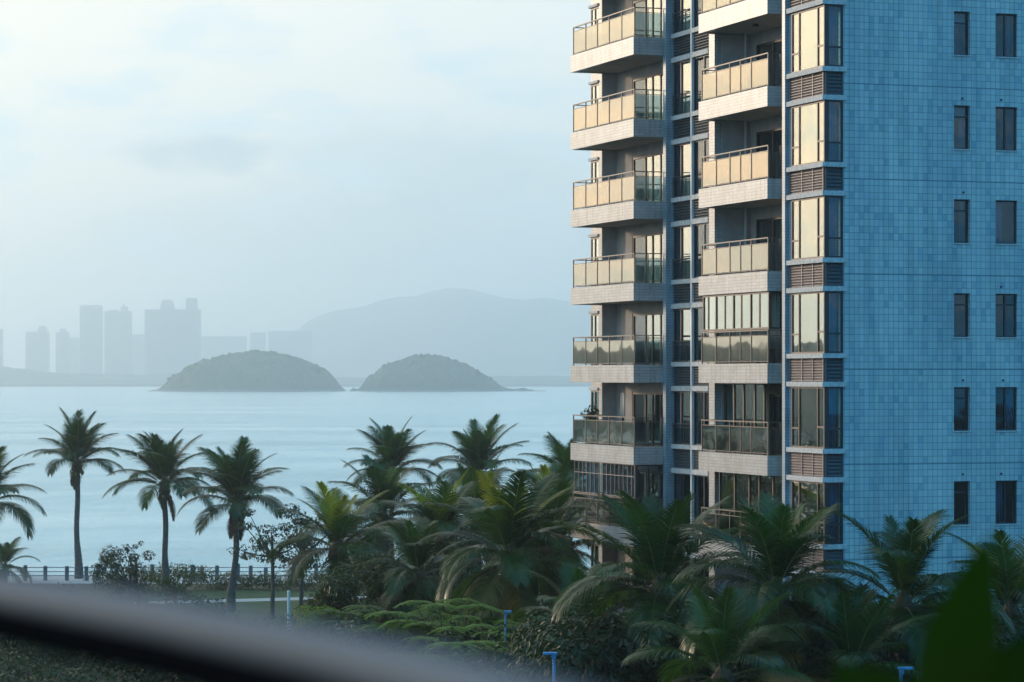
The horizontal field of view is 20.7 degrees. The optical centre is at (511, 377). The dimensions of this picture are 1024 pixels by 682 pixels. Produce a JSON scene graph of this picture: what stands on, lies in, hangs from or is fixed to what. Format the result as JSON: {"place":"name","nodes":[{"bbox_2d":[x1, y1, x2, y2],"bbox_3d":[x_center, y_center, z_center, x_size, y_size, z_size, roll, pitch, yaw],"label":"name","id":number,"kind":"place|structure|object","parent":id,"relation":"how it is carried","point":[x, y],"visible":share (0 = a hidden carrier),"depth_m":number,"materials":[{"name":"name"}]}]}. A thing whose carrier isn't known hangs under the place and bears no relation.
{"place":"outdoors","nodes":[
{"label":"outdoors","id":0,"kind":"place"},
{"bbox_2d":[5,590,371,661],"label":"lawn","id":1,"kind":"structure","parent":0,"point":[260,608],"depth_m":164.59,"materials":[{"name":"green plant"}]},
{"bbox_2d":[0,445,46,539],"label":"coconut palm","id":2,"kind":"object","parent":1,"relation":"on","point":[24,516],"visible":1,"depth_m":149.18,"materials":[{"name":"green plant"}]},
{"bbox_2d":[89,544,155,593],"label":"round shrub","id":3,"kind":"object","parent":1,"relation":"on","point":[110,562],"visible":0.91,"depth_m":167.77,"materials":[{"name":"green plant"}]},
{"bbox_2d":[122,541,143,591],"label":"sapling","id":4,"kind":"object","parent":1,"relation":"on","point":[137,575],"visible":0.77,"depth_m":169.86,"materials":[{"name":"green plant"}]},
{"bbox_2d":[102,428,216,591],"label":"coconut palm","id":5,"kind":"object","parent":1,"relation":"on","point":[160,457],"visible":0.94,"depth_m":169.51,"materials":[{"name":"green plant"}]},
{"bbox_2d":[145,571,203,600],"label":"round shrub","id":6,"kind":"object","parent":1,"relation":"on","point":[173,582],"visible":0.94,"depth_m":162.52,"materials":[{"name":"green plant"}]},
{"bbox_2d":[176,436,294,610],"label":"coconut palm","id":7,"kind":"object","parent":1,"relation":"on","point":[236,478],"visible":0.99,"depth_m":155.32,"materials":[{"name":"green plant"}]},
{"bbox_2d":[226,508,320,617],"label":"seaside tree","id":8,"kind":"object","parent":1,"relation":"on","point":[260,541],"visible":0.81,"depth_m":149.95,"materials":[{"name":"green plant"}]},
{"bbox_2d":[263,503,326,615],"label":"seaside tree","id":9,"kind":"object","parent":1,"relation":"on","point":[301,587],"visible":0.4,"depth_m":151.93,"materials":[{"name":"green plant"}]},
{"bbox_2d":[326,454,439,576],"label":"coconut palm","id":10,"kind":"object","parent":1,"relation":"on","point":[383,481],"visible":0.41,"depth_m":131.38,"materials":[{"name":"green plant"}]},
{"bbox_2d":[342,418,442,557],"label":"coconut palm","id":11,"kind":"object","parent":1,"relation":"on","point":[394,449],"visible":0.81,"depth_m":167.29,"materials":[{"name":"green plant"}]},
{"bbox_2d":[426,414,532,569],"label":"coconut palm","id":12,"kind":"object","parent":1,"relation":"on","point":[478,452],"visible":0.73,"depth_m":167.41,"materials":[{"name":"green plant"}]},
{"bbox_2d":[16,576,362,583],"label":"promenade","id":13,"kind":"structure","parent":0,"point":[61,579],"depth_m":180.02,"materials":[{"name":"grey concrete"}]},
{"bbox_2d":[23,407,127,578],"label":"coconut palm","id":14,"kind":"object","parent":13,"relation":"on","point":[78,441],"visible":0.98,"depth_m":180.64,"materials":[{"name":"green plant"}]},
{"bbox_2d":[0,563,342,580],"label":"seaside fence","id":15,"kind":"object","parent":13,"relation":"on","point":[86,571],"visible":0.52,"depth_m":178.96,"materials":[{"name":"grey metal"}]},
{"bbox_2d":[150,349,345,391],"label":"island","id":16,"kind":"structure","parent":0,"point":[255,370],"depth_m":2827.04,"materials":[{"name":"foliage"},{"name":"soil"},{"name":"rock"}]},
{"bbox_2d":[5,575,556,681],"bbox_3d":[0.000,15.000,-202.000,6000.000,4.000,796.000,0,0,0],"label":"ground","id":17,"kind":"structure","parent":0,"point":[193,586],"depth_m":172.43,"materials":[{"name":"green plant"}]},
{"bbox_2d":[0,537,39,578],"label":"coconut palm","id":18,"kind":"object","parent":17,"relation":"on","point":[5,556],"visible":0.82,"depth_m":175.66,"materials":[{"name":"green plant"}]},
{"bbox_2d":[83,560,364,590],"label":"hedge","id":19,"kind":"object","parent":17,"relation":"on","point":[242,581],"visible":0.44,"depth_m":171.30,"materials":[{"name":"green plant"}]},
{"bbox_2d":[291,604,346,628],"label":"round shrub","id":20,"kind":"object","parent":17,"relation":"on","point":[306,612],"visible":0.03,"depth_m":104.26,"materials":[{"name":"green plant"}]},
{"bbox_2d":[265,481,402,605],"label":"coconut palm","id":21,"kind":"object","parent":17,"relation":"on","point":[338,519],"visible":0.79,"depth_m":111.46,"materials":[{"name":"green plant"}]},
{"bbox_2d":[301,607,373,637],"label":"round shrub","id":22,"kind":"object","parent":17,"relation":"on","point":[312,620],"visible":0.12,"depth_m":95.89,"materials":[{"name":"green plant"}]},
{"bbox_2d":[308,605,411,644],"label":"flat topped tree","id":23,"kind":"object","parent":17,"relation":"on","point":[333,623],"visible":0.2,"depth_m":95.53,"materials":[{"name":"green plant"}]},
{"bbox_2d":[304,546,461,642],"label":"broad bush","id":24,"kind":"object","parent":17,"relation":"on","point":[367,575],"visible":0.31,"depth_m":107.06,"materials":[{"name":"green plant"}]},
{"bbox_2d":[342,609,462,651],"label":"flat topped tree","id":25,"kind":"object","parent":17,"relation":"on","point":[401,614],"visible":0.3,"depth_m":92.48,"materials":[{"name":"green plant"}]},
{"bbox_2d":[357,516,479,637],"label":"coconut palm","id":26,"kind":"object","parent":17,"relation":"on","point":[416,553],"visible":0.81,"depth_m":105.37,"materials":[{"name":"green plant"}]},
{"bbox_2d":[372,466,498,573],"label":"coconut palm","id":27,"kind":"object","parent":17,"relation":"on","point":[447,517],"visible":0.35,"depth_m":117.24,"materials":[{"name":"green plant"}]},
{"bbox_2d":[376,598,514,658],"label":"flat topped tree","id":28,"kind":"object","parent":17,"relation":"on","point":[410,624],"visible":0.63,"depth_m":89.41,"materials":[{"name":"green plant"}]},
{"bbox_2d":[386,553,512,640],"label":"broad bush","id":29,"kind":"object","parent":17,"relation":"on","point":[438,572],"visible":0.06,"depth_m":110.82,"materials":[{"name":"green plant"}]},
{"bbox_2d":[400,636,514,663],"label":"flat topped tree","id":30,"kind":"object","parent":17,"relation":"on","point":[485,653],"visible":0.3,"depth_m":80.79,"materials":[{"name":"green plant"}]},
{"bbox_2d":[416,451,532,587],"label":"coconut palm","id":31,"kind":"object","parent":17,"relation":"on","point":[468,478],"visible":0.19,"depth_m":125.35,"materials":[{"name":"green plant"}]},
{"bbox_2d":[427,615,554,666],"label":"flat topped tree","id":32,"kind":"object","parent":17,"relation":"on","point":[488,626],"visible":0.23,"depth_m":86.16,"materials":[{"name":"green plant"}]},
{"bbox_2d":[415,469,599,656],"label":"coconut palm","id":33,"kind":"object","parent":17,"relation":"on","point":[507,528],"visible":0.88,"depth_m":96.14,"materials":[{"name":"green plant"}]},
{"bbox_2d":[0,579,1023,681],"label":"undergrowth","id":34,"kind":"object","parent":17,"relation":"on","point":[600,653],"visible":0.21,"depth_m":73.86,"materials":[{"name":"green plant"}]},
{"bbox_2d":[497,458,597,613],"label":"coconut palm","id":35,"kind":"object","parent":17,"relation":"on","point":[545,470],"visible":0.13,"depth_m":127.57,"materials":[{"name":"green plant"}]},
{"bbox_2d":[509,431,585,539],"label":"coconut palm","id":36,"kind":"object","parent":17,"relation":"on","point":[562,451],"visible":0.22,"depth_m":149.31,"materials":[{"name":"green plant"}]},
{"bbox_2d":[482,480,625,622],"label":"coconut palm","id":37,"kind":"object","parent":17,"relation":"on","point":[557,502],"visible":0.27,"depth_m":105.39,"materials":[{"name":"green plant"}]},
{"bbox_2d":[506,561,639,652],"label":"coconut palm","id":38,"kind":"object","parent":17,"relation":"on","point":[571,577],"visible":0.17,"depth_m":83.89,"materials":[{"name":"green plant"}]},
{"bbox_2d":[551,489,757,680],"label":"coconut palm","id":39,"kind":"object","parent":17,"relation":"on","point":[660,553],"visible":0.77,"depth_m":73.34,"materials":[{"name":"green plant"}]},
{"bbox_2d":[621,585,814,681],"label":"coconut palm","id":40,"kind":"object","parent":17,"relation":"on","point":[722,645],"visible":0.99,"depth_m":65.76,"materials":[{"name":"green plant"}]},
{"bbox_2d":[664,491,883,680],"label":"coconut palm","id":41,"kind":"object","parent":17,"relation":"on","point":[781,540],"visible":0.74,"depth_m":69.44,"materials":[{"name":"green plant"}]},
{"bbox_2d":[571,0,1023,680],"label":"apartment building","id":42,"kind":"structure","parent":17,"relation":"on","point":[799,280],"depth_m":90.34,"materials":[{"name":"tile"}]},
{"bbox_2d":[633,0,662,37],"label":"sliding door","id":43,"kind":"structure","parent":42,"relation":"in","point":[661,1],"depth_m":105.80,"materials":[{"name":"brown metal"}]},
{"bbox_2d":[633,72,662,119],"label":"sliding door","id":44,"kind":"structure","parent":42,"relation":"in","point":[661,74],"depth_m":105.80,"materials":[{"name":"brown metal"}]},
{"bbox_2d":[633,152,662,200],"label":"sliding door","id":45,"kind":"structure","parent":42,"relation":"in","point":[661,154],"depth_m":105.80,"materials":[{"name":"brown metal"}]},
{"bbox_2d":[633,232,662,282],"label":"sliding door","id":46,"kind":"structure","parent":42,"relation":"in","point":[661,234],"depth_m":105.80,"materials":[{"name":"grey metal"}]},
{"bbox_2d":[633,313,662,364],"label":"sliding door","id":47,"kind":"structure","parent":42,"relation":"in","point":[661,314],"depth_m":105.80,"materials":[{"name":"grey metal"}]},
{"bbox_2d":[633,392,662,446],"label":"sliding door","id":48,"kind":"structure","parent":42,"relation":"in","point":[653,402],"depth_m":106.24,"materials":[{"name":"brown metal"}]},
{"bbox_2d":[640,471,662,513],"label":"sliding door","id":49,"kind":"structure","parent":42,"relation":"in","point":[645,472],"depth_m":105.80,"materials":[{"name":"grey metal"}]},
{"bbox_2d":[672,0,689,33],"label":"strip window","id":50,"kind":"structure","parent":42,"relation":"in","point":[681,12],"depth_m":102.10,"materials":[{"name":"grey metal"}]},
{"bbox_2d":[672,142,689,197],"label":"strip window","id":51,"kind":"structure","parent":42,"relation":"in","point":[681,177],"depth_m":102.10,"materials":[{"name":"brown metal"}]},
{"bbox_2d":[672,308,689,361],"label":"strip window","id":52,"kind":"structure","parent":42,"relation":"in","point":[674,342],"depth_m":102.10,"materials":[{"name":"brown metal"}]},
{"bbox_2d":[672,391,689,444],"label":"strip window","id":53,"kind":"structure","parent":42,"relation":"in","point":[681,427],"depth_m":102.10,"materials":[{"name":"grey metal"}]},
{"bbox_2d":[672,59,696,115],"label":"strip window","id":54,"kind":"structure","parent":42,"relation":"in","point":[681,95],"depth_m":102.10,"materials":[{"name":"grey metal"}]},
{"bbox_2d":[672,225,696,279],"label":"strip window","id":55,"kind":"structure","parent":42,"relation":"in","point":[681,262],"depth_m":102.10,"materials":[{"name":"grey metal"}]},
{"bbox_2d":[694,307,707,361],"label":"strip window","id":56,"kind":"structure","parent":42,"relation":"in","point":[695,360],"depth_m":100.93,"materials":[{"name":"grey"}]},
{"bbox_2d":[694,54,708,110],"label":"strip window","id":57,"kind":"structure","parent":42,"relation":"in","point":[704,56],"depth_m":100.93,"materials":[{"name":"grey"}]},
{"bbox_2d":[694,138,708,194],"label":"strip window","id":58,"kind":"structure","parent":42,"relation":"in","point":[704,140],"depth_m":100.93,"materials":[{"name":"grey"}]},
{"bbox_2d":[694,223,708,277],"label":"strip window","id":59,"kind":"structure","parent":42,"relation":"in","point":[704,224],"depth_m":100.93,"materials":[{"name":"grey metal"}]},
{"bbox_2d":[694,391,708,445],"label":"strip window","id":60,"kind":"structure","parent":42,"relation":"in","point":[704,392],"depth_m":100.93,"materials":[{"name":"grey"}]},
{"bbox_2d":[757,39,781,87],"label":"sliding door","id":61,"kind":"structure","parent":42,"relation":"in","point":[776,41],"depth_m":95.24,"materials":[{"name":"grey metal"}]},
{"bbox_2d":[757,128,781,179],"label":"sliding door","id":62,"kind":"structure","parent":42,"relation":"in","point":[778,129],"depth_m":95.24,"materials":[{"name":"brown metal"}]},
{"bbox_2d":[757,217,781,271],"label":"sliding door","id":63,"kind":"structure","parent":42,"relation":"in","point":[776,218],"depth_m":95.24,"materials":[{"name":"brown metal"}]},
{"bbox_2d":[770,394,781,455],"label":"window frame","id":64,"kind":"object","parent":42,"relation":"in","point":[773,395],"depth_m":95.19,"materials":[{"name":"grey metal"}]},
{"bbox_2d":[791,4,826,72],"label":"bay window","id":65,"kind":"structure","parent":42,"relation":"in","point":[798,53],"depth_m":88.83,"materials":[{"name":"beige glass"}]},
{"bbox_2d":[791,100,826,166],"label":"bay window","id":66,"kind":"structure","parent":42,"relation":"in","point":[816,114],"depth_m":89.31,"materials":[{"name":"glass"}]},
{"bbox_2d":[791,195,826,259],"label":"bay window","id":67,"kind":"structure","parent":42,"relation":"in","point":[824,196],"depth_m":88.83,"materials":[{"name":"brown metal"}]},
{"bbox_2d":[791,291,826,353],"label":"bay window","id":68,"kind":"structure","parent":42,"relation":"in","point":[817,300],"depth_m":89.27,"materials":[{"name":"glass"}]},
{"bbox_2d":[791,387,826,448],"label":"bay window","id":69,"kind":"structure","parent":42,"relation":"in","point":[792,388],"depth_m":88.83,"materials":[{"name":"brown metal"}]},
{"bbox_2d":[791,480,826,544],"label":"bay window","id":70,"kind":"structure","parent":42,"relation":"in","point":[817,491],"depth_m":89.18,"materials":[{"name":"clear glass"}]},
{"bbox_2d":[827,4,842,66],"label":"bay side window","id":71,"kind":"structure","parent":42,"relation":"in","point":[832,10],"depth_m":88.21,"materials":[{"name":"blue glass"}]},
{"bbox_2d":[827,100,842,161],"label":"bay side window","id":72,"kind":"structure","parent":42,"relation":"in","point":[832,142],"depth_m":88.19,"materials":[{"name":"blue"}]},
{"bbox_2d":[827,195,842,257],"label":"bay side window","id":73,"kind":"structure","parent":42,"relation":"in","point":[832,237],"depth_m":88.19,"materials":[{"name":"blue"}]},
{"bbox_2d":[827,291,842,352],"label":"bay side window","id":74,"kind":"structure","parent":42,"relation":"in","point":[831,295],"depth_m":88.19,"materials":[{"name":"blue"}]},
{"bbox_2d":[827,387,842,448],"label":"bay side window","id":75,"kind":"structure","parent":42,"relation":"in","point":[831,391],"depth_m":88.19,"materials":[{"name":"blue"}]},
{"bbox_2d":[827,482,842,544],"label":"bay side window","id":76,"kind":"structure","parent":42,"relation":"in","point":[832,487],"depth_m":88.21,"materials":[{"name":"blue"}]},
{"bbox_2d":[953,481,970,525],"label":"window","id":77,"kind":"structure","parent":42,"relation":"in","point":[957,524],"depth_m":89.71,"materials":[{"name":"grey"}]},
{"bbox_2d":[953,387,970,431],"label":"window","id":78,"kind":"structure","parent":42,"relation":"in","point":[955,430],"depth_m":89.72,"materials":[{"name":"grey"}]},
{"bbox_2d":[953,199,970,243],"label":"window","id":79,"kind":"structure","parent":42,"relation":"in","point":[961,210],"depth_m":89.82,"materials":[{"name":"grey"}]},
{"bbox_2d":[953,106,970,150],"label":"window","id":80,"kind":"structure","parent":42,"relation":"in","point":[961,113],"depth_m":89.79,"materials":[{"name":"blue"}]},
{"bbox_2d":[953,12,970,56],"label":"window","id":81,"kind":"structure","parent":42,"relation":"in","point":[959,17],"depth_m":89.75,"materials":[{"name":"blue"}]},
{"bbox_2d":[995,480,1018,524],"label":"window","id":82,"kind":"structure","parent":42,"relation":"in","point":[998,483],"depth_m":90.30,"materials":[{"name":"blue"}]},
{"bbox_2d":[995,387,1018,431],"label":"window","id":83,"kind":"structure","parent":42,"relation":"in","point":[1007,391],"depth_m":90.30,"materials":[{"name":"grey"}]},
{"bbox_2d":[995,294,1018,337],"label":"window","id":84,"kind":"structure","parent":42,"relation":"in","point":[1004,304],"depth_m":90.21,"materials":[{"name":"grey"}]},
{"bbox_2d":[995,200,1018,244],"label":"window","id":85,"kind":"structure","parent":42,"relation":"in","point":[998,202],"depth_m":90.30,"materials":[{"name":"grey"}]},
{"bbox_2d":[995,107,1018,151],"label":"window","id":86,"kind":"structure","parent":42,"relation":"in","point":[1004,149],"depth_m":90.19,"materials":[{"name":"grey"}]},
{"bbox_2d":[995,14,1018,58],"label":"window","id":87,"kind":"structure","parent":42,"relation":"in","point":[1007,21],"depth_m":90.30,"materials":[{"name":"grey"}]},
{"bbox_2d":[746,582,933,681],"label":"coconut palm","id":88,"kind":"object","parent":17,"relation":"on","point":[849,640],"visible":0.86,"depth_m":67.70,"materials":[{"name":"green plant"}]},
{"bbox_2d":[792,505,1015,681],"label":"coconut palm","id":89,"kind":"object","parent":17,"relation":"on","point":[903,556],"visible":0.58,"depth_m":71.56,"materials":[{"name":"green plant"}]},
{"bbox_2d":[924,529,1023,648],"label":"coconut palm","id":90,"kind":"object","parent":17,"relation":"on","point":[1009,575],"visible":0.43,"depth_m":75.60,"materials":[{"name":"green plant"}]},
{"bbox_2d":[0,366,590,382],"bbox_3d":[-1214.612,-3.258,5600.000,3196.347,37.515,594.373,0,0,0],"label":"wooded shore","id":91,"kind":"structure","parent":0,"point":[13,375],"depth_m":5448.47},
{"bbox_2d":[0,383,590,386],"bbox_3d":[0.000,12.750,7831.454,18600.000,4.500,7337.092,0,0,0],"label":"shore","id":92,"kind":"structure","parent":0,"point":[341,384],"depth_m":4387.17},
{"bbox_2d":[26,326,49,371],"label":"tower block","id":93,"kind":"structure","parent":92,"relation":"on","point":[38,350],"depth_m":7300.00,"materials":[{"name":"grey"}]},
{"bbox_2d":[56,329,69,372],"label":"tower block","id":94,"kind":"structure","parent":92,"relation":"on","point":[62,350],"depth_m":7300.00,"materials":[{"name":"grey"}]},
{"bbox_2d":[70,337,79,373],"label":"tower block","id":95,"kind":"structure","parent":92,"relation":"on","point":[74,355],"depth_m":7900.00,"materials":[{"name":"grey"}]},
{"bbox_2d":[80,305,102,373],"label":"tower block","id":96,"kind":"structure","parent":92,"relation":"on","point":[91,338],"depth_m":7100.00,"materials":[{"name":"grey"}]},
{"bbox_2d":[104,304,131,374],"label":"tower block","id":97,"kind":"structure","parent":92,"relation":"on","point":[117,342],"depth_m":7150.00,"materials":[{"name":"grey"}]},
{"bbox_2d":[132,334,144,374],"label":"tower block","id":98,"kind":"structure","parent":92,"relation":"on","point":[138,354],"depth_m":7900.00,"materials":[{"name":"grey concrete"}]},
{"bbox_2d":[145,298,200,374],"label":"tower block","id":99,"kind":"structure","parent":92,"relation":"on","point":[172,339],"depth_m":6800.00,"materials":[{"name":"grey concrete"}]},
{"bbox_2d":[201,336,246,360],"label":"tower block","id":100,"kind":"structure","parent":92,"relation":"on","point":[213,346],"depth_m":8200.00,"materials":[{"name":"grey"}]},
{"bbox_2d":[250,332,265,350],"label":"tower block","id":101,"kind":"structure","parent":92,"relation":"on","point":[257,340],"depth_m":8000.00,"materials":[{"name":"grey"}]},
{"bbox_2d":[268,331,311,362],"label":"tower block","id":102,"kind":"structure","parent":92,"relation":"on","point":[298,344],"depth_m":8000.00,"materials":[{"name":"grey"}]},
{"bbox_2d":[0,387,597,574],"bbox_3d":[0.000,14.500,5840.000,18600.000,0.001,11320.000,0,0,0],"label":"sea","id":103,"kind":"structure","parent":0,"point":[308,439],"depth_m":612.70,"materials":[{"name":"teal liquid"}]},
{"bbox_2d":[0,0,597,373],"label":"sky","id":104,"kind":"structure","parent":0,"point":[273,165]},
{"bbox_2d":[179,592,539,602],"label":"path","id":105,"kind":"structure","parent":0,"point":[264,599],"depth_m":163.80,"materials":[{"name":"grey concrete"}]},
{"bbox_2d":[267,288,597,377],"bbox_3d":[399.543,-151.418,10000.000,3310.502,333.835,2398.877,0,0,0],"label":"hills","id":106,"kind":"structure","parent":0,"point":[488,334],"depth_m":9094.92,"materials":[{"name":"blue"}]},
{"bbox_2d":[349,353,543,391],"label":"island","id":107,"kind":"structure","parent":0,"point":[427,372],"depth_m":2842.76,"materials":[{"name":"foliage"},{"name":"rock"},{"name":"soil"}]},
{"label":"balcony floor","id":108,"kind":"structure","parent":0,"visible":0},
{"bbox_2d":[0,574,549,681],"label":"handrail","id":109,"kind":"object","parent":108,"relation":"on","point":[168,639],"visible":1,"depth_m":1.39,"materials":[{"name":"grey metal"}]},
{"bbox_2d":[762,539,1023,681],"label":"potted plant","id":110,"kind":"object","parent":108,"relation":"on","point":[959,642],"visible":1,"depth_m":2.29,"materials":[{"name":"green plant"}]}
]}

